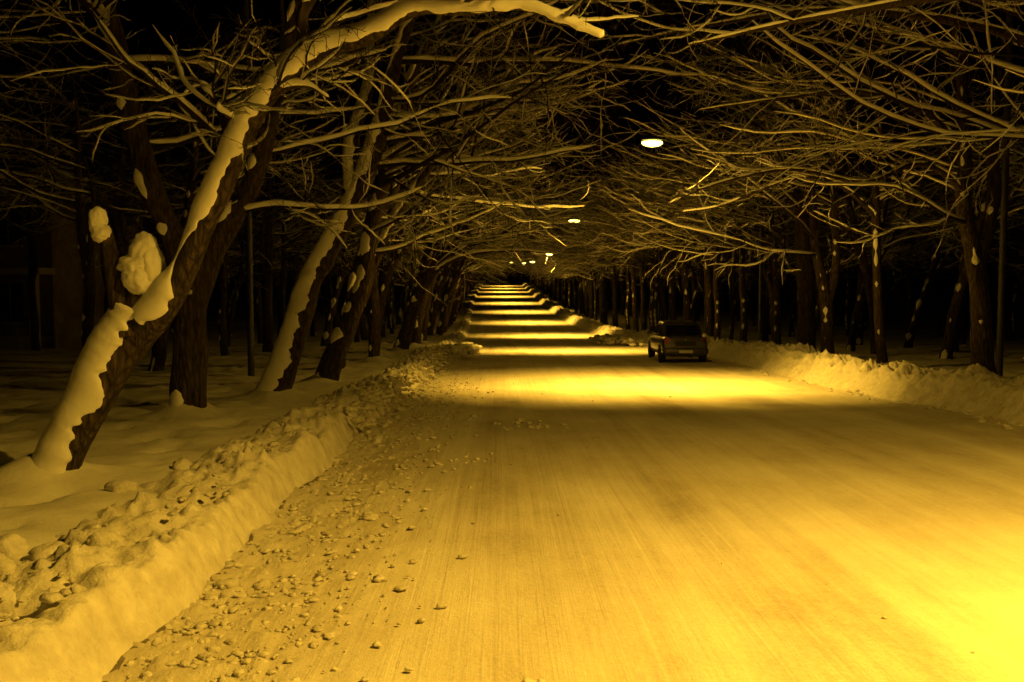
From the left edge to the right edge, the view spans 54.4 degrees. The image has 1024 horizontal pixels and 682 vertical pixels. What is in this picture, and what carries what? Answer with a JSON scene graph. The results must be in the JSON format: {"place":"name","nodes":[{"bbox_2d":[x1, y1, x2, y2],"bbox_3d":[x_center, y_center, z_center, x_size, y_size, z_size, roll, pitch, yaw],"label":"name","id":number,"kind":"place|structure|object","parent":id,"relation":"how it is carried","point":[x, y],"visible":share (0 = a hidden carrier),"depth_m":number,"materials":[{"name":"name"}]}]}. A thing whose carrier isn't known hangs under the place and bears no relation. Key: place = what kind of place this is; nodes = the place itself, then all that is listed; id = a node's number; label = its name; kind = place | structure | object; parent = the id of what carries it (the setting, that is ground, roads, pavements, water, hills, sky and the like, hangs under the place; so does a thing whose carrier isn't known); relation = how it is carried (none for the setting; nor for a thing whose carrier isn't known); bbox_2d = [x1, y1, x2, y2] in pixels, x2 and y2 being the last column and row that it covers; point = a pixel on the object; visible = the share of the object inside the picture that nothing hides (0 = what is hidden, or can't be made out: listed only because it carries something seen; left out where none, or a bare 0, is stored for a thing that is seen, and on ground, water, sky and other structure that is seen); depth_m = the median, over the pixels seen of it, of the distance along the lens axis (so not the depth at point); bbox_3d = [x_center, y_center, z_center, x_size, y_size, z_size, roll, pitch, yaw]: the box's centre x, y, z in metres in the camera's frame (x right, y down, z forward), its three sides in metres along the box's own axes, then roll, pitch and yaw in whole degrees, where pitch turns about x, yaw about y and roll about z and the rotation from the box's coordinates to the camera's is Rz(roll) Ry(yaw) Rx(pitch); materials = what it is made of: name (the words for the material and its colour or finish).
{"place":"outdoors","nodes":[
{"label":"outdoors","id":0,"kind":"place"},
{"bbox_2d":[0,276,1023,564],"bbox_3d":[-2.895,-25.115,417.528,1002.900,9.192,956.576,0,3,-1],"label":"snowy ground","id":1,"kind":"structure","parent":0,"point":[146,432],"depth_m":23.68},
{"bbox_2d":[29,274,40,348],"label":"pillar","id":2,"kind":"structure","parent":1,"relation":"on","point":[37,291],"depth_m":45.25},
{"bbox_2d":[0,268,54,274],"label":"porch roof","id":3,"kind":"structure","parent":2,"relation":"on","point":[24,271],"depth_m":44.85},
{"bbox_2d":[0,0,88,266],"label":"bare tree","id":4,"kind":"object","parent":1,"relation":"on","point":[28,194],"visible":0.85,"depth_m":16.77,"materials":[{"name":"brown plant"}]},
{"bbox_2d":[0,0,95,102],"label":"bare tree","id":5,"kind":"object","parent":1,"relation":"on","point":[28,12],"visible":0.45,"depth_m":26.94,"materials":[{"name":"brown plant"}]},
{"bbox_2d":[0,5,107,146],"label":"bare tree","id":6,"kind":"object","parent":1,"relation":"on","point":[31,69],"visible":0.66,"depth_m":23.65,"materials":[{"name":"brown plant"}]},
{"bbox_2d":[0,180,142,347],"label":"walls","id":7,"kind":"structure","parent":1,"relation":"on","point":[61,299],"depth_m":47.29,"materials":[{"name":"paint"}]},
{"bbox_2d":[0,207,21,244],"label":"window","id":8,"kind":"structure","parent":7,"relation":"attached to","point":[14,238],"depth_m":46.48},
{"bbox_2d":[0,283,23,321],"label":"window","id":9,"kind":"structure","parent":7,"relation":"attached to","point":[17,312],"depth_m":46.68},
{"bbox_2d":[0,336,56,347],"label":"plinth","id":10,"kind":"structure","parent":7,"relation":"attached to","point":[22,341],"depth_m":46.72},
{"bbox_2d":[0,170,138,199],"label":"roof","id":11,"kind":"structure","parent":7,"relation":"on","point":[46,177],"depth_m":45.88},
{"bbox_2d":[0,0,156,164],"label":"bare tree","id":12,"kind":"object","parent":1,"relation":"on","point":[6,41],"visible":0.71,"depth_m":23.41,"materials":[{"name":"brown plant"}]},
{"bbox_2d":[0,145,184,350],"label":"bare tree","id":13,"kind":"object","parent":1,"relation":"on","point":[32,276],"visible":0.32,"depth_m":43.61,"materials":[{"name":"brown plant"}]},
{"bbox_2d":[0,38,207,347],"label":"bare tree","id":14,"kind":"object","parent":1,"relation":"on","point":[86,248],"visible":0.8,"depth_m":22.57,"materials":[{"name":"brown plant"}]},
{"bbox_2d":[0,3,216,350],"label":"bare tree","id":15,"kind":"object","parent":1,"relation":"on","point":[152,230],"visible":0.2,"depth_m":42.62,"materials":[{"name":"brown plant"}]},
{"bbox_2d":[101,146,205,313],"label":"bare tree","id":16,"kind":"object","parent":1,"relation":"on","point":[110,219],"visible":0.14,"depth_m":50.11,"materials":[{"name":"brown plant"}]},
{"bbox_2d":[0,20,323,284],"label":"bare tree","id":17,"kind":"object","parent":1,"relation":"on","point":[119,228],"visible":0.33,"depth_m":36.58,"materials":[{"name":"brown plant"}]},
{"bbox_2d":[40,119,293,355],"bbox_3d":[-13.168,-3.990,37.432,9.643,9.718,11.633,2,4,24],"label":"bare tree","id":18,"kind":"object","parent":1,"relation":"on","point":[222,320],"visible":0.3,"depth_m":37.08,"materials":[{"name":"brown plant"}]},
{"bbox_2d":[141,141,287,342],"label":"bare tree","id":19,"kind":"object","parent":1,"relation":"on","point":[259,309],"visible":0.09,"depth_m":58.06,"materials":[{"name":"brown plant"}]},
{"bbox_2d":[143,213,294,335],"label":"bare tree","id":20,"kind":"object","parent":1,"relation":"on","point":[228,294],"visible":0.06,"depth_m":74.57,"materials":[{"name":"brown plant"}]},
{"bbox_2d":[102,440,353,681],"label":"kerb","id":21,"kind":"structure","parent":1,"relation":"on","point":[120,661],"depth_m":6.35,"materials":[{"name":"stone"}]},
{"bbox_2d":[0,282,484,681],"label":"snow bank","id":22,"kind":"structure","parent":1,"relation":"on","point":[157,571],"depth_m":7.35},
{"bbox_2d":[227,179,330,346],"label":"bare tree","id":23,"kind":"object","parent":1,"relation":"on","point":[234,297],"visible":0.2,"depth_m":50.84,"materials":[{"name":"brown plant"}]},
{"bbox_2d":[230,214,327,305],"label":"bare tree","id":24,"kind":"object","parent":1,"relation":"on","point":[291,281],"visible":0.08,"depth_m":65.44,"materials":[{"name":"brown plant"}]},
{"bbox_2d":[148,0,420,370],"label":"bare tree","id":25,"kind":"object","parent":1,"relation":"on","point":[158,355],"visible":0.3,"depth_m":30.21,"materials":[{"name":"brown plant"}]},
{"bbox_2d":[3,0,570,407],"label":"bare tree","id":26,"kind":"object","parent":1,"relation":"on","point":[188,379],"visible":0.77,"depth_m":15.55,"materials":[{"name":"brown plant"}]},
{"bbox_2d":[253,243,326,317],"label":"bare tree","id":27,"kind":"object","parent":1,"relation":"on","point":[321,300],"visible":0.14,"depth_m":79.09,"materials":[{"name":"brown plant"}]},
{"bbox_2d":[240,214,355,336],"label":"bare tree","id":28,"kind":"object","parent":1,"relation":"on","point":[312,331],"visible":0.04,"depth_m":73.62,"materials":[{"name":"brown plant"}]},
{"bbox_2d":[237,98,374,351],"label":"bare tree","id":29,"kind":"object","parent":1,"relation":"on","point":[267,269],"visible":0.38,"depth_m":41.37,"materials":[{"name":"brown plant"}]},
{"bbox_2d":[259,184,367,339],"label":"bare tree","id":30,"kind":"object","parent":1,"relation":"on","point":[363,331],"visible":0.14,"depth_m":63.42,"materials":[{"name":"brown plant"}]},
{"bbox_2d":[0,333,647,615],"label":"snow heaps","id":31,"kind":"object","parent":1,"relation":"on","point":[14,546],"visible":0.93,"depth_m":7.20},
{"bbox_2d":[32,0,638,472],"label":"leaning tree","id":32,"kind":"object","parent":1,"relation":"on","point":[148,290],"visible":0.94,"depth_m":9.68,"materials":[{"name":"brown plant"}]},
{"bbox_2d":[231,121,443,336],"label":"bare tree","id":33,"kind":"object","parent":1,"relation":"on","point":[282,293],"visible":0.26,"depth_m":46.79,"materials":[{"name":"brown plant"}]},
{"bbox_2d":[286,192,423,341],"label":"bare tree","id":34,"kind":"object","parent":1,"relation":"on","point":[357,337],"visible":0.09,"depth_m":56.08,"materials":[{"name":"brown plant"}]},
{"bbox_2d":[336,185,435,336],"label":"bare tree","id":35,"kind":"object","parent":1,"relation":"on","point":[381,273],"visible":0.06,"depth_m":70.18,"materials":[{"name":"brown plant"}]},
{"bbox_2d":[320,144,461,345],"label":"bare tree","id":36,"kind":"object","parent":1,"relation":"on","point":[330,315],"visible":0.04,"depth_m":52.39,"materials":[{"name":"brown plant"}]},
{"bbox_2d":[314,23,559,356],"bbox_3d":[-2.703,-4.912,34.612,9.458,12.218,11.209,0,3,-1],"label":"bare tree","id":37,"kind":"object","parent":1,"relation":"on","point":[374,339],"visible":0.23,"depth_m":33.84,"materials":[{"name":"brown plant"}]},
{"bbox_2d":[427,180,541,335],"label":"bare tree","id":38,"kind":"object","parent":1,"relation":"on","point":[438,294],"visible":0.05,"depth_m":67.22,"materials":[{"name":"brown plant"}]},
{"bbox_2d":[445,234,528,331],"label":"bare tree","id":39,"kind":"object","parent":1,"relation":"on","point":[454,293],"visible":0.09,"depth_m":86.16,"materials":[{"name":"brown plant"}]},
{"bbox_2d":[339,3,635,368],"bbox_3d":[-0.438,-5.013,29.985,9.285,12.254,10.420,2,4,25],"label":"bare tree","id":40,"kind":"object","parent":1,"relation":"on","point":[352,275],"visible":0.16,"depth_m":28.93,"materials":[{"name":"brown plant"}]},
{"bbox_2d":[379,104,599,345],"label":"bare tree","id":41,"kind":"object","parent":1,"relation":"on","point":[394,259],"visible":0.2,"depth_m":38.46,"materials":[{"name":"brown plant"}]},
{"bbox_2d":[255,0,727,390],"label":"bare tree","id":42,"kind":"object","parent":1,"relation":"on","point":[280,371],"visible":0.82,"depth_m":19.41,"materials":[{"name":"brown plant"}]},
{"bbox_2d":[409,124,574,344],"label":"bare tree","id":43,"kind":"object","parent":1,"relation":"on","point":[426,260],"visible":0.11,"depth_m":47.82,"materials":[{"name":"brown plant"}]},
{"bbox_2d":[422,141,564,271],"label":"bare tree","id":44,"kind":"object","parent":1,"relation":"on","point":[479,234],"visible":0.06,"depth_m":62.59,"materials":[{"name":"brown plant"}]},
{"bbox_2d":[411,166,579,343],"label":"bare tree","id":45,"kind":"object","parent":1,"relation":"on","point":[416,336],"visible":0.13,"depth_m":52.73,"materials":[{"name":"brown plant"}]},
{"bbox_2d":[310,3,681,380],"bbox_3d":[-1.155,-4.466,25.381,10.991,11.850,9.977,2,4,33],"label":"bare tree","id":46,"kind":"object","parent":1,"relation":"on","point":[343,333],"visible":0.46,"depth_m":24.75,"materials":[{"name":"brown plant"}]},
{"bbox_2d":[434,184,562,335],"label":"bare tree","id":47,"kind":"object","parent":1,"relation":"on","point":[453,276],"visible":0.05,"depth_m":72.11,"materials":[{"name":"brown plant"}]},
{"bbox_2d":[443,227,553,332],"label":"bare tree","id":48,"kind":"object","parent":1,"relation":"on","point":[458,277],"visible":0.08,"depth_m":81.76,"materials":[{"name":"brown plant"}]},
{"bbox_2d":[421,126,578,340],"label":"bare tree","id":49,"kind":"object","parent":1,"relation":"on","point":[424,328],"visible":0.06,"depth_m":57.78,"materials":[{"name":"brown plant"}]},
{"bbox_2d":[393,98,616,349],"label":"bare tree","id":50,"kind":"object","parent":1,"relation":"on","point":[403,339],"visible":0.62,"depth_m":42.29,"materials":[{"name":"brown plant"}]},
{"bbox_2d":[0,345,1021,681],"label":"snow clumps","id":51,"kind":"object","parent":1,"relation":"on","point":[210,655],"visible":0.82,"depth_m":9.03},
{"bbox_2d":[164,170,929,334],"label":"distant trees","id":52,"kind":"object","parent":1,"relation":"on","point":[545,283],"visible":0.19,"depth_m":105.17,"materials":[{"name":"brown plant"}]},
{"bbox_2d":[368,153,763,341],"bbox_3d":[2.851,-5.151,52.821,20.978,11.450,0.380,0,3,-1],"label":"street lamp","id":53,"kind":"object","parent":1,"relation":"on","point":[760,292],"visible":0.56,"depth_m":52.96,"materials":[{"name":"metal"}]},
{"bbox_2d":[530,155,618,327],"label":"bare tree","id":54,"kind":"object","parent":1,"relation":"on","point":[614,301],"visible":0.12,"depth_m":95.75,"materials":[{"name":"brown plant"}]},
{"bbox_2d":[527,158,648,331],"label":"bare tree","id":55,"kind":"object","parent":1,"relation":"on","point":[634,302],"visible":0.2,"depth_m":86.16,"materials":[{"name":"brown plant"}]},
{"bbox_2d":[554,226,625,311],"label":"bare tree","id":56,"kind":"object","parent":1,"relation":"on","point":[600,276],"visible":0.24,"depth_m":100.27,"materials":[{"name":"brown plant"}]},
{"bbox_2d":[553,193,639,329],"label":"bare tree","id":57,"kind":"object","parent":1,"relation":"on","point":[628,282],"visible":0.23,"depth_m":90.48,"materials":[{"name":"brown plant"}]},
{"bbox_2d":[556,180,658,330],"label":"bare tree","id":58,"kind":"object","parent":1,"relation":"on","point":[643,303],"visible":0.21,"depth_m":81.21,"materials":[{"name":"brown plant"}]},
{"bbox_2d":[540,157,680,328],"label":"bare tree","id":59,"kind":"object","parent":1,"relation":"on","point":[656,300],"visible":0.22,"depth_m":71.79,"materials":[{"name":"brown plant"}]},
{"bbox_2d":[564,186,675,331],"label":"bare tree","id":60,"kind":"object","parent":1,"relation":"on","point":[651,305],"visible":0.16,"depth_m":77.04,"materials":[{"name":"brown plant"}]},
{"bbox_2d":[532,119,711,319],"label":"bare tree","id":61,"kind":"object","parent":1,"relation":"on","point":[672,306],"visible":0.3,"depth_m":67.69,"materials":[{"name":"brown plant"}]},
{"bbox_2d":[544,119,709,320],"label":"bare tree","id":62,"kind":"object","parent":1,"relation":"on","point":[686,298],"visible":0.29,"depth_m":63.61,"materials":[{"name":"brown plant"}]},
{"bbox_2d":[242,0,1013,375],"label":"street lamp","id":63,"kind":"object","parent":1,"relation":"on","point":[652,142],"visible":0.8,"depth_m":27.35,"materials":[{"name":"metal"}]},
{"bbox_2d":[578,97,730,336],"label":"bare tree","id":64,"kind":"object","parent":1,"relation":"on","point":[708,317],"visible":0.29,"depth_m":59.02,"materials":[{"name":"brown plant"}]},
{"bbox_2d":[609,220,714,328],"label":"bare tree","id":65,"kind":"object","parent":1,"relation":"on","point":[701,273],"visible":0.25,"depth_m":72.68,"materials":[{"name":"brown plant"}]},
{"bbox_2d":[595,174,752,320],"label":"bare tree","id":66,"kind":"object","parent":1,"relation":"on","point":[713,304],"visible":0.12,"depth_m":75.23,"materials":[{"name":"brown plant"}]},
{"bbox_2d":[574,126,793,339],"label":"bare tree","id":67,"kind":"object","parent":1,"relation":"on","point":[717,328],"visible":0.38,"depth_m":54.57,"materials":[{"name":"brown plant"}]},
{"bbox_2d":[572,104,825,341],"bbox_3d":[8.919,-5.635,48.014,12.209,12.540,14.728,-1,4,-15],"label":"bare tree","id":68,"kind":"object","parent":1,"relation":"on","point":[743,332],"visible":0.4,"depth_m":49.59,"materials":[{"name":"brown plant"}]},
{"bbox_2d":[636,149,792,343],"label":"bare tree","id":69,"kind":"object","parent":1,"relation":"on","point":[768,279],"visible":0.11,"depth_m":57.66,"materials":[{"name":"brown plant"}]},
{"bbox_2d":[582,0,867,348],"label":"bare tree","id":70,"kind":"object","parent":1,"relation":"on","point":[806,330],"visible":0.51,"depth_m":40.21,"materials":[{"name":"brown plant"}]},
{"bbox_2d":[601,120,857,344],"bbox_3d":[9.305,-4.988,44.538,10.902,11.172,13.151,0,4,8],"label":"bare tree","id":71,"kind":"object","parent":1,"relation":"on","point":[777,312],"visible":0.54,"depth_m":44.94,"materials":[{"name":"brown plant"}]},
{"bbox_2d":[596,0,918,353],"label":"bare tree","id":72,"kind":"object","parent":1,"relation":"on","point":[826,289],"visible":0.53,"depth_m":34.67,"materials":[{"name":"brown plant"}]},
{"bbox_2d":[635,43,890,353],"bbox_3d":[11.451,-6.778,44.201,13.385,15.261,10.285,-3,5,-43],"label":"bare tree","id":73,"kind":"object","parent":1,"relation":"on","point":[863,263],"visible":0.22,"depth_m":42.08,"materials":[{"name":"brown plant"}]},
{"bbox_2d":[710,176,828,322],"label":"bare tree","id":74,"kind":"object","parent":1,"relation":"on","point":[789,241],"visible":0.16,"depth_m":62.59,"materials":[{"name":"brown plant"}]},
{"bbox_2d":[519,281,1023,425],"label":"snow bank","id":75,"kind":"structure","parent":1,"relation":"on","point":[953,390],"depth_m":24.91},
{"bbox_2d":[720,222,828,339],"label":"bare tree","id":76,"kind":"object","parent":1,"relation":"on","point":[731,293],"visible":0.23,"depth_m":67.95,"materials":[{"name":"brown plant"}]},
{"bbox_2d":[543,0,1023,284],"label":"bare tree","id":77,"kind":"object","parent":1,"relation":"on","point":[992,130],"visible":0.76,"depth_m":19.35,"materials":[{"name":"brown plant"}]},
{"bbox_2d":[729,188,860,341],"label":"bare tree","id":78,"kind":"object","parent":1,"relation":"on","point":[765,316],"visible":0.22,"depth_m":61.93,"materials":[{"name":"brown plant"}]},
{"bbox_2d":[747,184,854,335],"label":"bare tree","id":79,"kind":"object","parent":1,"relation":"on","point":[847,307],"visible":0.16,"depth_m":76.24,"materials":[{"name":"brown plant"}]},
{"bbox_2d":[745,206,861,336],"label":"bare tree","id":80,"kind":"object","parent":1,"relation":"on","point":[792,318],"visible":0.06,"depth_m":76.19,"materials":[{"name":"brown plant"}]},
{"bbox_2d":[589,0,1023,172],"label":"bare tree","id":81,"kind":"object","parent":1,"relation":"on","point":[856,7],"visible":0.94,"depth_m":12.94,"materials":[{"name":"brown plant"}]},
{"bbox_2d":[725,168,915,301],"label":"bare tree","id":82,"kind":"object","parent":1,"relation":"on","point":[822,238],"visible":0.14,"depth_m":71.46,"materials":[{"name":"brown plant"}]},
{"bbox_2d":[635,0,1008,373],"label":"bare tree","id":83,"kind":"object","parent":1,"relation":"on","point":[981,333],"visible":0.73,"depth_m":26.74,"materials":[{"name":"brown plant"}]},
{"bbox_2d":[666,32,983,363],"bbox_3d":[9.140,-4.463,31.798,10.438,11.918,7.564,-2,4,-29],"label":"bare tree","id":84,"kind":"object","parent":1,"relation":"on","point":[881,350],"visible":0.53,"depth_m":31.25,"materials":[{"name":"brown plant"}]},
{"bbox_2d":[815,173,954,330],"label":"bare tree","id":85,"kind":"object","parent":1,"relation":"on","point":[842,263],"visible":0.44,"depth_m":50.95,"materials":[{"name":"brown plant"}]},
{"bbox_2d":[813,151,957,339],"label":"bare tree","id":86,"kind":"object","parent":1,"relation":"on","point":[911,271],"visible":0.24,"depth_m":66.26,"materials":[{"name":"brown plant"}]},
{"bbox_2d":[853,232,942,335],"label":"bare tree","id":87,"kind":"object","parent":1,"relation":"on","point":[936,315],"visible":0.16,"depth_m":77.58,"materials":[{"name":"brown plant"}]},
{"bbox_2d":[822,129,1014,344],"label":"bare tree","id":88,"kind":"object","parent":1,"relation":"on","point":[859,339],"visible":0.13,"depth_m":57.23,"materials":[{"name":"brown plant"}]},
{"bbox_2d":[831,177,1023,342],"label":"bare tree","id":89,"kind":"object","parent":1,"relation":"on","point":[963,333],"visible":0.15,"depth_m":60.31,"materials":[{"name":"brown plant"}]},
{"bbox_2d":[841,98,1023,351],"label":"bare tree","id":90,"kind":"object","parent":1,"relation":"on","point":[855,319],"visible":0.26,"depth_m":45.50,"materials":[{"name":"brown plant"}]},
{"bbox_2d":[883,209,995,315],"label":"bare tree","id":91,"kind":"object","parent":1,"relation":"on","point":[890,290],"visible":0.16,"depth_m":71.16,"materials":[{"name":"brown plant"}]},
{"bbox_2d":[864,129,1023,293],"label":"bare tree","id":92,"kind":"object","parent":1,"relation":"on","point":[1015,260],"visible":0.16,"depth_m":51.78,"materials":[{"name":"brown plant"}]},
{"bbox_2d":[881,30,1023,351],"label":"bare tree","id":93,"kind":"object","parent":1,"relation":"on","point":[958,329],"visible":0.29,"depth_m":40.67,"materials":[{"name":"brown plant"}]},
{"bbox_2d":[884,166,1023,340],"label":"bare tree","id":94,"kind":"object","parent":1,"relation":"on","point":[1012,329],"visible":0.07,"depth_m":64.45,"materials":[{"name":"brown plant"}]},
{"bbox_2d":[903,164,1023,347],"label":"bare tree","id":95,"kind":"object","parent":1,"relation":"on","point":[920,302],"visible":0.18,"depth_m":51.45,"materials":[{"name":"brown plant"}]},
{"bbox_2d":[912,93,1023,358],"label":"bare tree","id":96,"kind":"object","parent":1,"relation":"on","point":[947,346],"visible":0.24,"depth_m":36.59,"materials":[{"name":"brown plant"}]},
{"bbox_2d":[936,7,1023,232],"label":"bare tree","id":97,"kind":"object","parent":1,"relation":"on","point":[982,146],"visible":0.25,"depth_m":33.80,"materials":[{"name":"brown plant"}]},
{"bbox_2d":[959,205,1023,272],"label":"bare tree","id":98,"kind":"object","parent":1,"relation":"on","point":[997,252],"visible":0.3,"depth_m":59.87,"materials":[{"name":"brown plant"}]},
{"bbox_2d":[972,75,1023,207],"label":"bare tree","id":99,"kind":"object","parent":1,"relation":"on","point":[1022,188],"visible":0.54,"depth_m":33.91,"materials":[{"name":"brown plant"}]},
{"bbox_2d":[987,226,1023,307],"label":"bare tree","id":100,"kind":"object","parent":1,"relation":"on","point":[993,277],"visible":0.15,"depth_m":71.46,"materials":[{"name":"brown plant"}]},
{"bbox_2d":[0,0,1023,280],"label":"sky","id":101,"kind":"structure","parent":0,"point":[165,17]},
{"bbox_2d":[102,281,1023,681],"bbox_3d":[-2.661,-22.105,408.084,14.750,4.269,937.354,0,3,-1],"label":"road","id":102,"kind":"structure","parent":0,"point":[618,569],"depth_m":8.81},
{"bbox_2d":[647,320,708,362],"bbox_3d":[6.505,-0.035,39.447,2.168,1.583,4.300,0,3,-1],"label":"parked car","id":103,"kind":"object","parent":102,"relation":"on","point":[677,338],"visible":1,"depth_m":37.87,"materials":[{"name":"paint"}]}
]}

